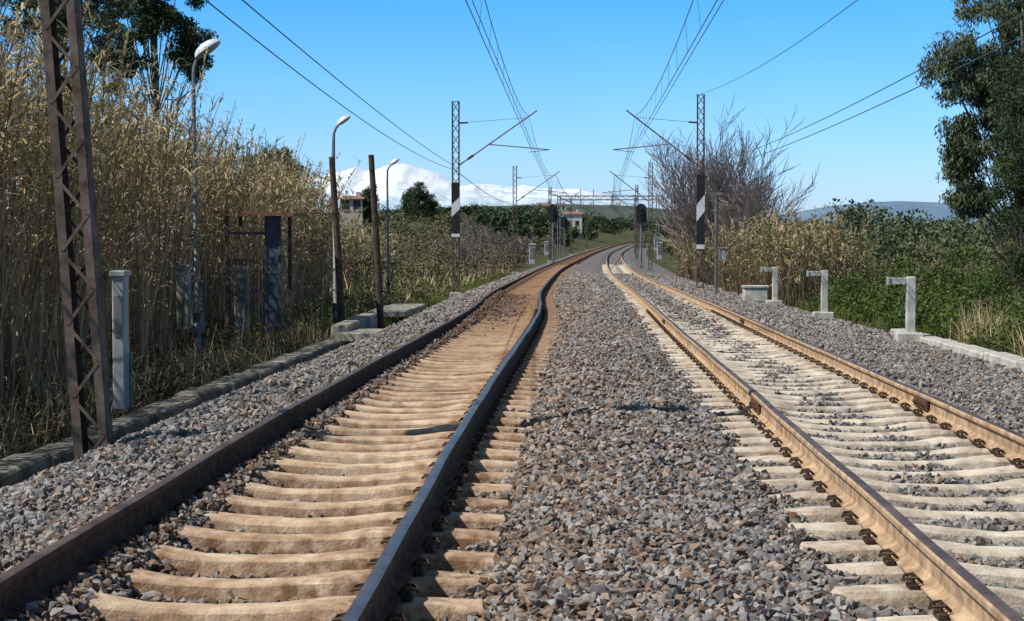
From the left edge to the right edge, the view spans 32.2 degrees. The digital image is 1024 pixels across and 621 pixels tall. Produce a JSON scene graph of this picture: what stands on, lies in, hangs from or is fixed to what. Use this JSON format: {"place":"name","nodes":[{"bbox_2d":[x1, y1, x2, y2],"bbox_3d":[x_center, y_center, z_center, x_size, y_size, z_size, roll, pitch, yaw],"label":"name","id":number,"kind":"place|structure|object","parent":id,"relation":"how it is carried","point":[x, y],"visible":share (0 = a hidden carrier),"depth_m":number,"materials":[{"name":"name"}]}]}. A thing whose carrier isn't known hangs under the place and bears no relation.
{"place":"outdoors","nodes":[
{"label":"outdoors","id":0,"kind":"place"},
{"bbox_2d":[331,313,381,342],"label":"concrete steps","id":1,"kind":"structure","parent":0,"point":[358,327],"depth_m":35.19,"materials":[{"name":"grey concrete"}]},
{"bbox_2d":[369,304,425,316],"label":"concrete slab path","id":2,"kind":"structure","parent":0,"point":[397,310],"depth_m":47.77,"materials":[{"name":"grey concrete"}]},
{"bbox_2d":[294,163,633,212],"bbox_3d":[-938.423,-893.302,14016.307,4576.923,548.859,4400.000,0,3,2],"label":"snow mountain","id":3,"kind":"structure","parent":0,"point":[402,177],"depth_m":13527.10,"materials":[{"name":"white snow"}]},
{"bbox_2d":[0,217,1015,453],"bbox_3d":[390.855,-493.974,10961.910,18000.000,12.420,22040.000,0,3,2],"label":"ground","id":4,"kind":"structure","parent":0,"point":[605,239],"depth_m":225.65,"materials":[{"name":"green plant"}]},
{"bbox_2d":[0,0,142,108],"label":"eucalyptus tree","id":5,"kind":"object","parent":4,"relation":"on","point":[105,23],"visible":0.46,"depth_m":55.82,"materials":[{"name":"green plant"}]},
{"bbox_2d":[40,0,113,458],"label":"catenary mast","id":6,"kind":"object","parent":4,"relation":"on","point":[66,234],"visible":0.71,"depth_m":13.36,"materials":[{"name":"metal"}]},
{"bbox_2d":[85,0,218,260],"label":"eucalyptus tree","id":7,"kind":"object","parent":4,"relation":"on","point":[151,19],"visible":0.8,"depth_m":59.73,"materials":[{"name":"green plant"}]},
{"bbox_2d":[174,265,192,328],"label":"concrete pillar","id":8,"kind":"structure","parent":4,"relation":"on","point":[184,303],"depth_m":31.14,"materials":[{"name":"grey concrete"}]},
{"bbox_2d":[0,0,370,414],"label":"giant reed thicket","id":9,"kind":"object","parent":4,"relation":"on","point":[144,189],"visible":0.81,"depth_m":29.55,"materials":[{"name":"beige plant"}]},
{"bbox_2d":[0,301,373,469],"bbox_3d":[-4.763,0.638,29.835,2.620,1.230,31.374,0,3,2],"label":"dry grass","id":10,"kind":"structure","parent":4,"relation":"on","point":[194,364],"depth_m":25.26,"materials":[{"name":"plant"}]},
{"bbox_2d":[191,39,220,356],"bbox_3d":[-5.523,-1.928,32.163,0.536,5.947,0.395,0,3,2],"label":"street lamp","id":11,"kind":"object","parent":4,"relation":"on","point":[211,45],"visible":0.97,"depth_m":32.14,"materials":[{"name":"metal"}]},
{"bbox_2d":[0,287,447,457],"bbox_3d":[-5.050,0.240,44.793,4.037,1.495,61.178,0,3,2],"label":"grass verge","id":12,"kind":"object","parent":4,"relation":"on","point":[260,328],"depth_m":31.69,"materials":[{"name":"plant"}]},
{"bbox_2d":[232,266,250,332],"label":"concrete pillar","id":13,"kind":"structure","parent":4,"relation":"on","point":[241,290],"depth_m":35.12,"materials":[{"name":"grey concrete"}]},
{"bbox_2d":[189,210,307,331],"bbox_3d":[-5.477,-0.828,36.906,2.221,2.490,2.025,0,3,2],"label":"gate shelter","id":14,"kind":"object","parent":4,"relation":"on","point":[272,233],"visible":0.88,"depth_m":36.18,"materials":[{"name":"grey paint"}]},
{"bbox_2d":[29,235,481,295],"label":"scrub thicket","id":15,"kind":"object","parent":4,"relation":"on","point":[407,273],"visible":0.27,"depth_m":96.26,"materials":[{"name":"green plant"}]},
{"bbox_2d":[237,142,306,187],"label":"broadleaf tree","id":16,"kind":"object","parent":4,"relation":"on","point":[278,153],"visible":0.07,"depth_m":74.82,"materials":[{"name":"green plant"}]},
{"bbox_2d":[31,259,519,335],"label":"grass verge","id":17,"kind":"object","parent":4,"relation":"on","point":[471,285],"depth_m":81.77,"materials":[{"name":"plant"}]},
{"bbox_2d":[212,214,403,287],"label":"giant reed thicket","id":18,"kind":"object","parent":4,"relation":"on","point":[355,237],"visible":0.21,"depth_m":82.94,"materials":[{"name":"beige plant"}]},
{"bbox_2d":[129,254,509,307],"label":"dry grass","id":19,"kind":"structure","parent":4,"relation":"on","point":[408,297],"depth_m":91.66,"materials":[{"name":"beige plant"}]},
{"bbox_2d":[329,157,344,322],"bbox_3d":[-3.649,-1.313,37.121,0.352,3.792,0.178,0,3,2],"label":"timber post","id":20,"kind":"object","parent":4,"relation":"on","point":[338,264],"visible":0.89,"depth_m":37.08,"materials":[{"name":"brown wood"}]},
{"bbox_2d":[332,115,350,324],"bbox_3d":[-3.705,-1.700,38.619,0.415,5.075,0.253,0,3,2],"label":"street lamp","id":21,"kind":"object","parent":4,"relation":"on","point":[343,119],"visible":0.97,"depth_m":38.62,"materials":[{"name":"metal"}]},
{"bbox_2d":[339,192,365,228],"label":"house","id":22,"kind":"structure","parent":4,"relation":"on","point":[354,204],"depth_m":238.56,"materials":[{"name":"paint"}]},
{"bbox_2d":[254,278,451,334],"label":"roadside shrubs","id":23,"kind":"object","parent":4,"relation":"on","point":[355,307],"visible":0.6,"depth_m":52.09,"materials":[{"name":"plant"}]},
{"bbox_2d":[283,235,422,288],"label":"scrub thicket","id":24,"kind":"object","parent":4,"relation":"on","point":[399,244],"visible":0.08,"depth_m":86.01,"materials":[{"name":"plant"}]},
{"bbox_2d":[361,184,380,223],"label":"broadleaf tree","id":25,"kind":"object","parent":4,"relation":"on","point":[366,195],"visible":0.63,"depth_m":239.69,"materials":[{"name":"green plant"}]},
{"bbox_2d":[386,158,399,303],"bbox_3d":[-4.292,-2.761,64.134,0.485,5.468,0.300,0,3,2],"label":"street lamp","id":26,"kind":"object","parent":4,"relation":"on","point":[394,161],"visible":0.96,"depth_m":64.09,"materials":[{"name":"metal"}]},
{"bbox_2d":[399,187,416,218],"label":"cypress tree","id":27,"kind":"object","parent":4,"relation":"on","point":[405,207],"visible":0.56,"depth_m":309.66,"materials":[{"name":"green plant"}]},
{"bbox_2d":[404,181,432,221],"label":"cypress tree","id":28,"kind":"object","parent":4,"relation":"on","point":[418,196],"visible":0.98,"depth_m":299.66,"materials":[{"name":"green plant"}]},
{"bbox_2d":[320,222,523,270],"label":"scrub thicket","id":29,"kind":"object","parent":4,"relation":"on","point":[399,240],"visible":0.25,"depth_m":171.14,"materials":[{"name":"green plant"}]},
{"bbox_2d":[421,193,440,222],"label":"cypress tree","id":30,"kind":"object","parent":4,"relation":"on","point":[433,207],"visible":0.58,"depth_m":304.82,"materials":[{"name":"green plant"}]},
{"bbox_2d":[322,208,555,249],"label":"distant scrub","id":31,"kind":"object","parent":4,"relation":"on","point":[400,216],"visible":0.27,"depth_m":288.41,"materials":[{"name":"green plant"}]},
{"bbox_2d":[404,220,525,281],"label":"scrub thicket","id":32,"kind":"object","parent":4,"relation":"on","point":[441,252],"visible":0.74,"depth_m":122.04,"materials":[{"name":"green plant"}]},
{"bbox_2d":[454,228,499,272],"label":"bare tree","id":33,"kind":"object","parent":4,"relation":"on","point":[463,252],"visible":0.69,"depth_m":129.93,"materials":[{"name":"plant"}]},
{"bbox_2d":[460,218,495,247],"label":"bare tree","id":34,"kind":"object","parent":4,"relation":"on","point":[475,230],"visible":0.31,"depth_m":190.09,"materials":[{"name":"plant"}]},
{"bbox_2d":[448,232,540,270],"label":"scrub thicket","id":35,"kind":"object","parent":4,"relation":"on","point":[521,260],"visible":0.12,"depth_m":175.24,"materials":[{"name":"green plant"}]},
{"bbox_2d":[477,221,511,265],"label":"bare tree","id":36,"kind":"object","parent":4,"relation":"on","point":[489,231],"visible":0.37,"depth_m":149.96,"materials":[{"name":"plant"}]},
{"bbox_2d":[490,229,531,264],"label":"bare tree","id":37,"kind":"object","parent":4,"relation":"on","point":[522,250],"visible":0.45,"depth_m":169.41,"materials":[{"name":"plant"}]},
{"bbox_2d":[0,242,1023,620],"bbox_3d":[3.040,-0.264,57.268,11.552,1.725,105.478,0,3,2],"label":"gravel ballast","id":38,"kind":"structure","parent":4,"relation":"on","point":[606,349],"depth_m":11.34,"materials":[{"name":"gravel"}]},
{"bbox_2d":[0,339,350,487],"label":"concrete drainage channel","id":39,"kind":"object","parent":38,"relation":"on","point":[16,468],"visible":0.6,"depth_m":19.26,"materials":[{"name":"grey concrete"}]},
{"bbox_2d":[109,270,132,408],"bbox_3d":[-3.832,0.283,17.478,0.194,1.356,0.250,0,3,2],"label":"concrete post","id":40,"kind":"object","parent":39,"relation":"on","point":[122,377],"visible":1,"depth_m":17.39,"materials":[{"name":"grey concrete"}]},
{"bbox_2d":[42,264,576,620],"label":"concrete sleepers","id":41,"kind":"object","parent":38,"relation":"on","point":[390,451],"visible":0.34,"depth_m":10.55},
{"bbox_2d":[7,309,546,620],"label":"rail clips","id":42,"kind":"object","parent":41,"relation":"on","point":[408,595],"visible":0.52,"depth_m":10.55,"materials":[{"name":"metal"}]},
{"bbox_2d":[0,242,628,620],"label":"steel rail","id":43,"kind":"object","parent":38,"relation":"on","point":[39,575],"visible":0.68,"depth_m":9.92,"materials":[{"name":"brown metal"}]},
{"bbox_2d":[368,155,383,328],"bbox_3d":[-2.908,-1.387,38.093,0.343,3.900,0.178,0,3,2],"label":"timber post","id":44,"kind":"object","parent":38,"relation":"on","point":[378,276],"visible":0.89,"depth_m":38.05,"materials":[{"name":"brown wood"}]},
{"bbox_2d":[341,242,636,620],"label":"steel rail","id":45,"kind":"object","parent":38,"relation":"on","point":[378,598],"visible":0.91,"depth_m":9.46,"materials":[{"name":"brown metal"}]},
{"bbox_2d":[449,101,549,297],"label":"catenary mast","id":46,"kind":"object","parent":38,"relation":"on","point":[455,209],"visible":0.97,"depth_m":71.85,"materials":[{"name":"metal"}]},
{"bbox_2d":[528,243,535,263],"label":"trackside cabinet","id":47,"kind":"object","parent":38,"relation":"on","point":[531,253],"visible":1,"depth_m":99.77,"materials":[{"name":"grey concrete"}]},
{"bbox_2d":[511,166,566,274],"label":"catenary mast","id":48,"kind":"object","parent":38,"relation":"on","point":[516,212],"visible":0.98,"depth_m":129.78,"materials":[{"name":"metal"}]},
{"bbox_2d":[205,0,514,204],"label":"feeder wires","id":49,"kind":"object","parent":48,"relation":"attached to","point":[332,75],"visible":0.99,"depth_m":29.68,"materials":[{"name":"black metal"}]},
{"bbox_2d":[465,0,604,216],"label":"overhead contact wires","id":50,"kind":"object","parent":48,"relation":"hanging from","point":[519,103],"visible":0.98,"depth_m":48.35,"materials":[{"name":"black metal"}]},
{"bbox_2d":[544,241,548,254],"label":"trackside cabinet","id":51,"kind":"object","parent":38,"relation":"on","point":[546,247],"visible":1,"depth_m":149.71,"materials":[{"name":"grey concrete"}]},
{"bbox_2d":[548,205,557,263],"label":"railway signal","id":52,"kind":"object","parent":38,"relation":"on","point":[552,213],"visible":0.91,"depth_m":149.69,"materials":[{"name":"grey metal"}]},
{"bbox_2d":[547,187,584,262],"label":"catenary mast","id":53,"kind":"object","parent":38,"relation":"on","point":[548,261],"visible":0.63,"depth_m":187.57,"materials":[{"name":"metal"}]},
{"bbox_2d":[569,198,596,254],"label":"catenary mast","id":54,"kind":"object","parent":38,"relation":"on","point":[571,216],"visible":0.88,"depth_m":245.49,"materials":[{"name":"metal"}]},
{"bbox_2d":[585,204,605,250],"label":"catenary mast","id":55,"kind":"object","parent":38,"relation":"on","point":[587,225],"visible":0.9,"depth_m":303.28,"materials":[{"name":"metal"}]},
{"bbox_2d":[604,185,637,259],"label":"catenary mast","id":56,"kind":"object","parent":38,"relation":"on","point":[636,228],"visible":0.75,"depth_m":187.37,"materials":[{"name":"metal"}]},
{"bbox_2d":[610,0,723,216],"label":"overhead contact wires","id":57,"kind":"object","parent":56,"relation":"hanging from","point":[611,204],"visible":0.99,"depth_m":43.12,"materials":[{"name":"black metal"}]},
{"bbox_2d":[611,197,636,252],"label":"catenary mast","id":58,"kind":"object","parent":38,"relation":"on","point":[634,220],"visible":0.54,"depth_m":245.18,"materials":[{"name":"metal"}]},
{"bbox_2d":[602,162,652,270],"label":"catenary mast","id":59,"kind":"object","parent":38,"relation":"on","point":[648,213],"visible":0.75,"depth_m":129.48,"materials":[{"name":"metal"}]},
{"bbox_2d":[635,204,646,267],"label":"railway signal","id":60,"kind":"object","parent":38,"relation":"on","point":[641,215],"visible":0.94,"depth_m":134.48,"materials":[{"name":"grey metal"}]},
{"bbox_2d":[654,237,658,250],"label":"trackside cabinet","id":61,"kind":"object","parent":38,"relation":"on","point":[655,243],"visible":0.9,"depth_m":149.35,"materials":[{"name":"grey metal"}]},
{"bbox_2d":[613,94,704,288],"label":"catenary mast","id":62,"kind":"object","parent":38,"relation":"on","point":[700,212],"visible":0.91,"depth_m":71.54,"materials":[{"name":"metal"}]},
{"bbox_2d":[653,0,1023,202],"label":"feeder wires","id":63,"kind":"object","parent":62,"relation":"attached to","point":[877,91],"visible":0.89,"depth_m":31.11,"materials":[{"name":"black metal"}]},
{"bbox_2d":[656,242,662,258],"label":"trackside cabinet","id":64,"kind":"object","parent":38,"relation":"on","point":[659,250],"visible":1,"depth_m":119.45,"materials":[{"name":"grey concrete"}]},
{"bbox_2d":[711,192,726,293],"bbox_3d":[7.267,-2.201,62.746,0.620,3.936,0.500,0,3,2],"label":"signal equipment pole","id":65,"kind":"object","parent":38,"relation":"on","point":[722,253],"visible":0.68,"depth_m":62.65,"materials":[{"name":"grey metal"}]},
{"bbox_2d":[741,285,768,300],"bbox_3d":[7.640,-0.554,55.795,0.820,0.470,0.620,0,3,2],"label":"concrete cable box","id":66,"kind":"object","parent":38,"relation":"on","point":[755,292],"visible":0.94,"depth_m":55.52,"materials":[{"name":"grey concrete"}]},
{"bbox_2d":[761,267,782,305],"bbox_3d":[7.797,-0.731,53.377,0.635,1.160,0.360,0,3,2],"label":"concrete marker post","id":67,"kind":"object","parent":38,"relation":"on","point":[774,300],"visible":0.96,"depth_m":53.29,"materials":[{"name":"grey concrete"}]},
{"bbox_2d":[602,264,1023,620],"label":"concrete sleepers","id":68,"kind":"object","parent":38,"relation":"on","point":[975,460],"visible":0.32,"depth_m":12.52},
{"bbox_2d":[645,309,1023,619],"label":"rail clips","id":69,"kind":"object","parent":68,"relation":"on","point":[939,613],"visible":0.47,"depth_m":13.22,"materials":[{"name":"metal"}]},
{"bbox_2d":[606,242,1023,620],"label":"steel rail","id":70,"kind":"object","parent":38,"relation":"on","point":[960,591],"visible":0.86,"depth_m":9.36,"materials":[{"name":"brown metal"}]},
{"bbox_2d":[661,318,928,413],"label":"rail joint fishplates","id":71,"kind":"object","parent":70,"relation":"attached to","point":[919,402],"visible":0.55,"depth_m":15.70,"materials":[{"name":"brown metal"}]},
{"bbox_2d":[806,270,833,318],"bbox_3d":[7.419,-0.388,42.789,0.635,1.160,0.360,0,3,2],"label":"concrete marker post","id":72,"kind":"object","parent":38,"relation":"on","point":[824,312],"visible":0.97,"depth_m":42.70,"materials":[{"name":"grey concrete"}]},
{"bbox_2d":[621,242,1023,464],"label":"steel rail","id":73,"kind":"object","parent":38,"relation":"on","point":[1009,442],"visible":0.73,"depth_m":17.20,"materials":[{"name":"brown metal"}]},
{"bbox_2d":[886,277,923,341],"bbox_3d":[7.028,-0.027,31.801,0.635,1.160,0.360,0,3,2],"label":"concrete marker post","id":74,"kind":"object","parent":38,"relation":"on","point":[910,334],"visible":0.95,"depth_m":31.71,"materials":[{"name":"grey concrete"}]},
{"bbox_2d":[509,223,541,260],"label":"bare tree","id":75,"kind":"object","parent":4,"relation":"on","point":[532,238],"visible":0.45,"depth_m":200.42,"materials":[{"name":"plant"}]},
{"bbox_2d":[533,202,550,211],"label":"house","id":76,"kind":"structure","parent":4,"relation":"on","point":[542,204],"depth_m":696.55,"materials":[{"name":"tile"}]},
{"bbox_2d":[554,202,566,216],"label":"house","id":77,"kind":"structure","parent":4,"relation":"on","point":[563,205],"depth_m":755.52,"materials":[{"name":"paint"}]},
{"bbox_2d":[561,216,567,255],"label":"railway signal","id":78,"kind":"object","parent":4,"relation":"on","point":[564,223],"visible":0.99,"depth_m":229.54,"materials":[{"name":"grey metal"}]},
{"bbox_2d":[563,210,581,238],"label":"house","id":79,"kind":"structure","parent":4,"relation":"on","point":[577,219],"depth_m":476.13,"materials":[{"name":"paint"}]},
{"bbox_2d":[379,202,822,246],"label":"distant trees","id":80,"kind":"object","parent":4,"relation":"on","point":[528,215],"visible":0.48,"depth_m":475.67,"materials":[{"name":"green plant"}]},
{"bbox_2d":[557,189,659,257],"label":"catenary gantry","id":81,"kind":"object","parent":4,"relation":"on","point":[605,196],"visible":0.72,"depth_m":214.33,"materials":[{"name":"grey metal"}]},
{"bbox_2d":[669,229,729,284],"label":"giant reed thicket","id":82,"kind":"object","parent":4,"relation":"on","point":[686,263],"visible":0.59,"depth_m":96.18,"materials":[{"name":"green plant"}]},
{"bbox_2d":[625,94,806,282],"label":"bare tree","id":83,"kind":"object","parent":4,"relation":"on","point":[683,204],"visible":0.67,"depth_m":96.66,"materials":[{"name":"grey plant"}]},
{"bbox_2d":[705,163,819,284],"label":"bare tree","id":84,"kind":"object","parent":4,"relation":"on","point":[745,210],"visible":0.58,"depth_m":93.04,"materials":[{"name":"plant"}]},
{"bbox_2d":[636,232,911,268],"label":"distant trees","id":85,"kind":"object","parent":4,"relation":"on","point":[670,249],"visible":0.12,"depth_m":201.67,"materials":[{"name":"green plant"}]},
{"bbox_2d":[705,202,883,306],"bbox_3d":[10.084,-1.910,65.504,5.778,3.950,21.710,0,3,2],"label":"giant reed thicket","id":86,"kind":"object","parent":4,"relation":"on","point":[784,252],"visible":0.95,"depth_m":59.30,"materials":[{"name":"beige plant"}]},
{"bbox_2d":[694,246,1016,311],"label":"bramble bush","id":87,"kind":"object","parent":4,"relation":"on","point":[871,266],"visible":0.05,"depth_m":82.06,"materials":[{"name":"green plant"}]},
{"bbox_2d":[688,274,1023,355],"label":"grass verge","id":88,"kind":"object","parent":4,"relation":"on","point":[831,309],"depth_m":45.06,"materials":[{"name":"green plant"}]},
{"bbox_2d":[795,197,1016,270],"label":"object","id":89,"kind":"object","parent":4,"relation":"on","point":[957,233],"visible":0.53,"depth_m":194.74,"materials":[{"name":"green plant"}]},
{"bbox_2d":[790,244,1023,344],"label":"bramble bush","id":90,"kind":"object","parent":4,"relation":"on","point":[964,290],"visible":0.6,"depth_m":43.97,"materials":[{"name":"green plant"}]},
{"bbox_2d":[835,231,1019,314],"bbox_3d":[12.897,-0.644,44.648,6.940,2.890,30.323,0,3,2],"label":"bramble bush","id":91,"kind":"object","parent":4,"relation":"on","point":[987,298],"visible":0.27,"depth_m":49.26,"materials":[{"name":"green plant"}]},
{"bbox_2d":[844,290,1023,354],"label":"bush","id":92,"kind":"object","parent":4,"relation":"on","point":[894,317],"visible":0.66,"depth_m":35.15,"materials":[{"name":"green plant"}]},
{"bbox_2d":[890,329,1023,371],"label":"concrete kerb","id":93,"kind":"structure","parent":4,"relation":"on","point":[1010,360],"depth_m":27.64,"materials":[{"name":"grey concrete"}]},
{"bbox_2d":[915,0,1023,277],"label":"eucalyptus tree","id":94,"kind":"object","parent":4,"relation":"on","point":[963,150],"visible":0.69,"depth_m":43.24,"materials":[{"name":"green plant"}]},
{"bbox_2d":[980,21,1023,301],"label":"pine tree","id":95,"kind":"object","parent":4,"relation":"on","point":[1013,147],"visible":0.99,"depth_m":40.31,"materials":[{"name":"green plant"}]},
{"bbox_2d":[0,0,1018,215],"label":"sky","id":96,"kind":"structure","parent":0,"point":[580,64],"materials":[{"name":"blue"}]},
{"bbox_2d":[312,204,1007,234],"bbox_3d":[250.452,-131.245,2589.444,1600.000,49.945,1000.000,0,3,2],"label":"distant hills","id":97,"kind":"structure","parent":0,"point":[607,211],"depth_m":2507.87,"materials":[{"name":"green plant"}]},
{"bbox_2d":[773,201,1009,222],"bbox_3d":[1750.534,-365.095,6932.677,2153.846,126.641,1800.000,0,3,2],"label":"distant hills","id":98,"kind":"structure","parent":0,"point":[938,210],"depth_m":6765.04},
{"bbox_2d":[931,294,1023,356],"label":"dry grass","id":99,"kind":"structure","parent":0,"point":[980,327],"depth_m":30.59,"materials":[{"name":"beige plant"}]}
]}

